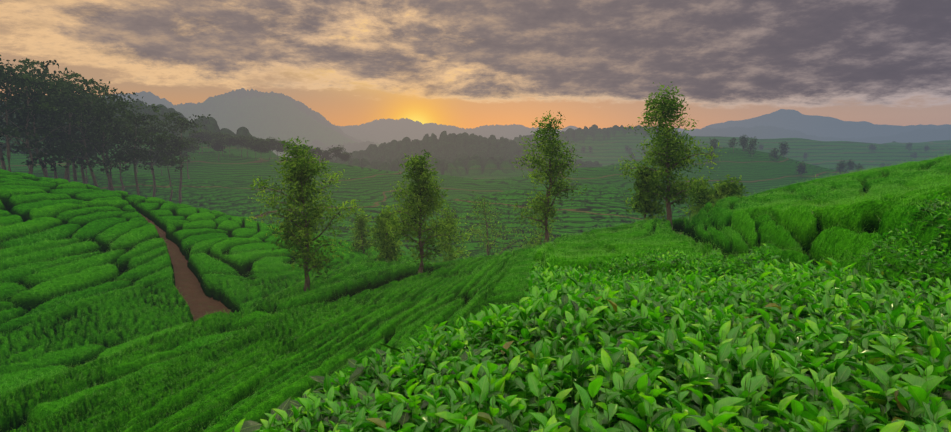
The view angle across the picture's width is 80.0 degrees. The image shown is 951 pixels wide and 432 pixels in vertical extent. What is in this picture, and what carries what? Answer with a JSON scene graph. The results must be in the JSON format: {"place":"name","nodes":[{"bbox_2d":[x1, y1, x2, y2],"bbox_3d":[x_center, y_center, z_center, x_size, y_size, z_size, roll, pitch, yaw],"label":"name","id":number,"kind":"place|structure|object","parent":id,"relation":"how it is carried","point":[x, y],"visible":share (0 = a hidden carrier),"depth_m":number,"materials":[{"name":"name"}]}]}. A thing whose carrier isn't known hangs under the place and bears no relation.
{"place":"outdoors","nodes":[
{"label":"outdoors","id":0,"kind":"place"},
{"bbox_2d":[121,101,689,321],"bbox_3d":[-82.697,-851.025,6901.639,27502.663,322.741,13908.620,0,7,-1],"label":"ground","id":1,"kind":"structure","parent":0,"point":[196,298],"depth_m":36.72,"materials":[{"name":"soil"}]},
{"bbox_2d":[0,121,19,153],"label":"eucalyptus","id":2,"kind":"object","parent":1,"relation":"on","point":[3,150],"visible":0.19,"depth_m":157.35,"materials":[{"name":"green plant"}]},
{"bbox_2d":[2,134,47,168],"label":"eucalyptus","id":3,"kind":"object","parent":1,"relation":"on","point":[21,152],"visible":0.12,"depth_m":160.26,"materials":[{"name":"green plant"}]},
{"bbox_2d":[0,72,54,137],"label":"tree","id":4,"kind":"object","parent":1,"relation":"on","point":[12,124],"visible":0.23,"depth_m":100.36,"materials":[{"name":"green plant"}]},
{"bbox_2d":[2,113,64,177],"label":"tree","id":5,"kind":"object","parent":1,"relation":"on","point":[32,144],"visible":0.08,"depth_m":140.96,"materials":[{"name":"green plant"}]},
{"bbox_2d":[0,62,80,168],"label":"tree","id":6,"kind":"object","parent":1,"relation":"on","point":[34,70],"visible":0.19,"depth_m":113.37,"materials":[{"name":"green plant"}]},
{"bbox_2d":[0,59,86,171],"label":"tree","id":7,"kind":"object","parent":1,"relation":"on","point":[10,82],"visible":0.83,"depth_m":95.78,"materials":[{"name":"green plant"}]},
{"bbox_2d":[0,72,96,173],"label":"tree","id":8,"kind":"object","parent":1,"relation":"on","point":[41,154],"visible":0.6,"depth_m":98.28,"materials":[{"name":"green plant"}]},
{"bbox_2d":[0,55,99,169],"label":"tree","id":9,"kind":"object","parent":1,"relation":"on","point":[31,63],"visible":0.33,"depth_m":101.67,"materials":[{"name":"green plant"}]},
{"bbox_2d":[0,70,112,176],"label":"tree","id":10,"kind":"object","parent":1,"relation":"on","point":[31,93],"visible":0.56,"depth_m":101.47,"materials":[{"name":"green plant"}]},
{"bbox_2d":[38,112,79,181],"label":"tree","id":11,"kind":"object","parent":1,"relation":"on","point":[57,131],"depth_m":151.66,"materials":[{"name":"green plant"}]},
{"bbox_2d":[0,65,126,178],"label":"tree","id":12,"kind":"object","parent":1,"relation":"on","point":[55,174],"visible":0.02,"depth_m":119.72,"materials":[{"name":"green plant"}]},
{"bbox_2d":[13,78,121,181],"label":"tree","id":13,"kind":"object","parent":1,"relation":"on","point":[74,173],"visible":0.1,"depth_m":121.57,"materials":[{"name":"green plant"}]},
{"bbox_2d":[13,93,131,186],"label":"tree","id":14,"kind":"object","parent":1,"relation":"on","point":[96,109],"visible":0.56,"depth_m":110.50,"materials":[{"name":"green plant"}]},
{"bbox_2d":[9,93,138,183],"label":"tree","id":15,"kind":"object","parent":1,"relation":"on","point":[107,162],"visible":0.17,"depth_m":120.38,"materials":[{"name":"green plant"}]},
{"bbox_2d":[19,72,154,179],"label":"tree","id":16,"kind":"object","parent":1,"relation":"on","point":[103,90],"visible":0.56,"depth_m":111.20,"materials":[{"name":"green plant"}]},
{"bbox_2d":[71,142,106,183],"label":"eucalyptus","id":17,"kind":"object","parent":1,"relation":"on","point":[86,161],"visible":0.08,"depth_m":154.31,"materials":[{"name":"green plant"}]},
{"bbox_2d":[38,101,151,190],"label":"tree","id":18,"kind":"object","parent":1,"relation":"on","point":[97,130],"visible":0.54,"depth_m":115.82,"materials":[{"name":"green plant"}]},
{"bbox_2d":[85,118,128,189],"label":"tree","id":19,"kind":"object","parent":1,"relation":"on","point":[111,150],"visible":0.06,"depth_m":159.85,"materials":[{"name":"green plant"}]},
{"bbox_2d":[66,93,166,190],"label":"tree","id":20,"kind":"object","parent":1,"relation":"on","point":[73,114],"visible":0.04,"depth_m":128.01,"materials":[{"name":"green plant"}]},
{"bbox_2d":[89,116,162,190],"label":"tree","id":21,"kind":"object","parent":1,"relation":"on","point":[121,181],"visible":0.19,"depth_m":143.70,"materials":[{"name":"green plant"}]},
{"bbox_2d":[76,101,183,194],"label":"tree","id":22,"kind":"object","parent":1,"relation":"on","point":[158,140],"visible":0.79,"depth_m":122.10,"materials":[{"name":"green plant"}]},
{"bbox_2d":[119,146,153,172],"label":"eucalyptus","id":23,"kind":"object","parent":1,"relation":"on","point":[138,162],"visible":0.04,"depth_m":206.74,"materials":[{"name":"green plant"}]},
{"bbox_2d":[141,153,158,173],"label":"tree","id":24,"kind":"object","parent":1,"relation":"on","point":[149,163],"visible":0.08,"depth_m":209.63,"materials":[{"name":"green plant"}]},
{"bbox_2d":[128,118,182,196],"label":"tree","id":25,"kind":"object","parent":1,"relation":"on","point":[152,127],"visible":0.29,"depth_m":148.58,"materials":[{"name":"green plant"}]},
{"bbox_2d":[142,133,194,200],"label":"tree","id":26,"kind":"object","parent":1,"relation":"on","point":[169,152],"visible":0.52,"depth_m":150.50,"materials":[{"name":"green plant"}]},
{"bbox_2d":[140,112,214,203],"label":"tree","id":27,"kind":"object","parent":1,"relation":"on","point":[181,123],"visible":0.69,"depth_m":153.45,"materials":[{"name":"green plant"}]},
{"bbox_2d":[170,137,200,178],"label":"eucalyptus","id":28,"kind":"object","parent":1,"relation":"on","point":[191,147],"visible":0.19,"depth_m":213.21,"materials":[{"name":"green plant"}]},
{"bbox_2d":[188,132,205,153],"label":"tree","id":29,"kind":"object","parent":1,"relation":"on","point":[197,135],"visible":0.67,"depth_m":257.24,"materials":[{"name":"green plant"}]},
{"bbox_2d":[189,129,210,152],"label":"eucalyptus","id":30,"kind":"object","parent":1,"relation":"on","point":[205,137],"visible":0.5,"depth_m":258.64,"materials":[{"name":"green plant"}]},
{"bbox_2d":[207,134,228,160],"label":"eucalyptus","id":31,"kind":"object","parent":1,"relation":"on","point":[218,144],"visible":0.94,"depth_m":248.78,"materials":[{"name":"green plant"}]},
{"bbox_2d":[209,132,229,154],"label":"eucalyptus","id":32,"kind":"object","parent":1,"relation":"on","point":[216,134],"visible":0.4,"depth_m":261.96,"materials":[{"name":"green plant"}]},
{"bbox_2d":[220,133,237,152],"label":"tree","id":33,"kind":"object","parent":1,"relation":"on","point":[231,138],"visible":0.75,"depth_m":262.37,"materials":[{"name":"green plant"}]},
{"bbox_2d":[230,135,251,157],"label":"eucalyptus","id":34,"kind":"object","parent":1,"relation":"on","point":[240,139],"visible":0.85,"depth_m":263.17,"materials":[{"name":"green plant"}]},
{"bbox_2d":[242,135,254,156],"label":"tree","id":35,"kind":"object","parent":1,"relation":"on","point":[249,143],"visible":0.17,"depth_m":269.41,"materials":[{"name":"green plant"}]},
{"bbox_2d":[242,137,262,158],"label":"tree","id":36,"kind":"object","parent":1,"relation":"on","point":[251,141],"visible":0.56,"depth_m":257.76,"materials":[{"name":"green plant"}]},
{"bbox_2d":[250,139,269,162],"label":"eucalyptus","id":37,"kind":"object","parent":1,"relation":"on","point":[261,144],"visible":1,"depth_m":253.77,"materials":[{"name":"green plant"}]},
{"bbox_2d":[264,137,278,159],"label":"tree","id":38,"kind":"object","parent":1,"relation":"on","point":[271,144],"visible":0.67,"depth_m":274.06,"materials":[{"name":"green plant"}]},
{"bbox_2d":[273,139,285,158],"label":"tree","id":39,"kind":"object","parent":1,"relation":"on","point":[279,148],"visible":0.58,"depth_m":283.92,"materials":[{"name":"green plant"}]},
{"bbox_2d":[246,137,371,290],"bbox_3d":[-9.312,0.398,31.812,7.552,9.711,5.632,0,7,-1],"label":"silver oak","id":40,"kind":"object","parent":1,"relation":"on","point":[301,168],"visible":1,"depth_m":30.75,"materials":[{"name":"green plant"}]},
{"bbox_2d":[308,147,322,157],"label":"tree","id":41,"kind":"object","parent":1,"relation":"on","point":[318,150],"visible":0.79,"depth_m":297.20,"materials":[{"name":"green plant"}]},
{"bbox_2d":[320,150,332,160],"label":"tree","id":42,"kind":"object","parent":1,"relation":"on","point":[324,154],"visible":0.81,"depth_m":320.17,"materials":[{"name":"green plant"}]},
{"bbox_2d":[326,145,345,162],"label":"tree","id":43,"kind":"object","parent":1,"relation":"on","point":[336,151],"visible":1,"depth_m":316.64,"materials":[{"name":"green plant"}]},
{"bbox_2d":[337,152,354,160],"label":"tree","id":44,"kind":"object","parent":1,"relation":"on","point":[345,158],"visible":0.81,"depth_m":319.04,"materials":[{"name":"green plant"}]},
{"bbox_2d":[346,207,374,255],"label":"silver oak","id":45,"kind":"object","parent":1,"relation":"on","point":[362,242],"visible":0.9,"depth_m":58.92,"materials":[{"name":"green plant"}]},
{"bbox_2d":[365,205,406,262],"bbox_3d":[-6.923,1.862,43.568,3.402,5.520,3.418,0,7,-1],"label":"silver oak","id":46,"kind":"object","parent":1,"relation":"on","point":[386,248],"visible":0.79,"depth_m":43.35,"materials":[{"name":"green plant"}]},
{"bbox_2d":[382,149,458,273],"bbox_3d":[-3.380,0.243,35.051,4.756,8.706,4.704,0,7,-1],"label":"silver oak","id":47,"kind":"object","parent":1,"relation":"on","point":[423,189],"visible":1,"depth_m":34.71,"materials":[{"name":"green plant"}]},
{"bbox_2d":[430,202,471,261],"bbox_3d":[-2.056,2.820,48.408,3.246,8.137,5.729,5,8,35],"label":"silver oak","id":48,"kind":"object","parent":1,"relation":"on","point":[442,246],"visible":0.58,"depth_m":47.91,"materials":[{"name":"green plant"}]},
{"bbox_2d":[0,153,950,431],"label":"tea shoots","id":49,"kind":"object","parent":1,"relation":"on","point":[672,239],"visible":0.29,"depth_m":22.01,"materials":[{"name":"green plant"}]},
{"bbox_2d":[460,191,536,255],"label":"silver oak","id":50,"kind":"object","parent":1,"relation":"on","point":[488,244],"visible":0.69,"depth_m":70.78,"materials":[{"name":"green plant"}]},
{"bbox_2d":[518,205,559,248],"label":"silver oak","id":51,"kind":"object","parent":1,"relation":"on","point":[533,238],"visible":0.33,"depth_m":58.94,"materials":[{"name":"green plant"}]},
{"bbox_2d":[505,110,586,242],"bbox_3d":[4.969,-1.916,37.801,5.413,10.126,4.854,-4,8,-31],"label":"silver oak","id":52,"kind":"object","parent":1,"relation":"on","point":[545,208],"visible":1,"depth_m":37.03,"materials":[{"name":"green plant"}]},
{"bbox_2d":[232,316,943,431],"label":"tea shoots","id":53,"kind":"object","parent":1,"relation":"on","point":[251,425],"visible":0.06,"depth_m":2.40,"materials":[{"name":"green plant"}]},
{"bbox_2d":[623,156,665,219],"bbox_3d":[10.947,-1.100,36.421,3.130,5.605,3.209,0,7,-1],"label":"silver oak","id":54,"kind":"object","parent":1,"relation":"on","point":[646,208],"visible":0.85,"depth_m":35.91,"materials":[{"name":"green plant"}]},
{"bbox_2d":[614,82,726,229],"bbox_3d":[11.673,-3.382,34.532,5.425,9.422,7.138,0,7,-1],"label":"silver oak","id":55,"kind":"object","parent":1,"relation":"on","point":[666,163],"visible":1,"depth_m":33.75,"materials":[{"name":"green plant"}]},
{"bbox_2d":[679,173,725,219],"bbox_3d":[15.576,-0.285,39.140,3.297,5.414,4.084,0,7,-1],"label":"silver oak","id":56,"kind":"object","parent":1,"relation":"on","point":[695,209],"visible":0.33,"depth_m":38.67,"materials":[{"name":"green plant"}]},
{"bbox_2d":[706,148,717,163],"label":"shade tree","id":57,"kind":"object","parent":1,"relation":"on","point":[712,160],"visible":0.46,"depth_m":286.28,"materials":[{"name":"green plant"}]},
{"bbox_2d":[709,138,720,150],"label":"shade tree","id":58,"kind":"object","parent":1,"relation":"on","point":[714,144],"visible":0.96,"depth_m":301.01,"materials":[{"name":"green plant"}]},
{"bbox_2d":[703,174,751,206],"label":"silver oak","id":59,"kind":"object","parent":1,"relation":"on","point":[732,188],"visible":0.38,"depth_m":36.26,"materials":[{"name":"green plant"}]},
{"bbox_2d":[505,202,950,312],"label":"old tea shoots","id":60,"kind":"object","parent":1,"relation":"on","point":[794,271],"depth_m":7.29,"materials":[{"name":"green plant"}]},
{"bbox_2d":[727,138,737,151],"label":"shade tree","id":61,"kind":"object","parent":1,"relation":"on","point":[732,142],"visible":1,"depth_m":302.86,"materials":[{"name":"green plant"}]},
{"bbox_2d":[737,136,748,149],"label":"shade tree","id":62,"kind":"object","parent":1,"relation":"on","point":[743,142],"visible":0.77,"depth_m":306.26,"materials":[{"name":"green plant"}]},
{"bbox_2d":[739,135,748,150],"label":"shade tree","id":63,"kind":"object","parent":1,"relation":"on","point":[744,141],"visible":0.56,"depth_m":306.19,"materials":[{"name":"green plant"}]},
{"bbox_2d":[746,136,758,155],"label":"shade tree","id":64,"kind":"object","parent":1,"relation":"on","point":[750,147],"visible":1,"depth_m":292.85,"materials":[{"name":"green plant"}]},
{"bbox_2d":[769,148,782,160],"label":"shade tree","id":65,"kind":"object","parent":1,"relation":"on","point":[773,153],"visible":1,"depth_m":291.32,"materials":[{"name":"green plant"}]},
{"bbox_2d":[779,141,789,155],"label":"shade tree","id":66,"kind":"object","parent":1,"relation":"on","point":[783,147],"visible":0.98,"depth_m":304.82,"materials":[{"name":"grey plant"}]},
{"bbox_2d":[795,161,807,174],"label":"shade tree","id":67,"kind":"object","parent":1,"relation":"on","point":[800,169],"visible":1,"depth_m":265.01,"materials":[{"name":"green plant"}]},
{"bbox_2d":[835,158,848,174],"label":"shade tree","id":68,"kind":"object","parent":1,"relation":"on","point":[841,166],"visible":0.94,"depth_m":279.75,"materials":[{"name":"green plant"}]},
{"bbox_2d":[845,159,854,171],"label":"shade tree","id":69,"kind":"object","parent":1,"relation":"on","point":[851,163],"visible":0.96,"depth_m":301.01,"materials":[{"name":"green plant"}]},
{"bbox_2d":[850,163,863,172],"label":"shade tree","id":70,"kind":"object","parent":1,"relation":"on","point":[859,167],"visible":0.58,"depth_m":279.20,"materials":[{"name":"green plant"}]},
{"bbox_2d":[905,142,911,151],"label":"shade tree","id":71,"kind":"object","parent":1,"relation":"on","point":[909,144],"visible":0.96,"depth_m":556.17,"materials":[{"name":"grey plant"}]},
{"bbox_2d":[908,151,918,158],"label":"shade tree","id":72,"kind":"object","parent":1,"relation":"on","point":[914,153],"visible":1,"depth_m":530.67,"materials":[{"name":"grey plant"}]},
{"bbox_2d":[923,145,929,152],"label":"shade tree","id":73,"kind":"object","parent":1,"relation":"on","point":[927,148],"visible":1,"depth_m":558.96,"materials":[{"name":"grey plant"}]},
{"bbox_2d":[0,88,950,431],"bbox_3d":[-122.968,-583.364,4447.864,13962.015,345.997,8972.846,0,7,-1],"label":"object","id":74,"kind":"object","parent":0,"point":[220,204],"visible":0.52,"depth_m":35.24,"materials":[{"name":"green plant"}]},
{"bbox_2d":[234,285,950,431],"bbox_3d":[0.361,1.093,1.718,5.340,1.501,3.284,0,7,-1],"label":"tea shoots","id":75,"kind":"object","parent":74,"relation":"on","point":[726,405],"depth_m":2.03,"materials":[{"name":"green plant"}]},
{"bbox_2d":[389,191,950,356],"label":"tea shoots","id":76,"kind":"object","parent":74,"relation":"on","point":[869,295],"depth_m":4.07,"materials":[{"name":"green plant"}]},
{"bbox_2d":[0,0,950,129],"label":"sky","id":77,"kind":"structure","parent":0,"point":[464,64],"materials":[{"name":"grey"}]}
]}

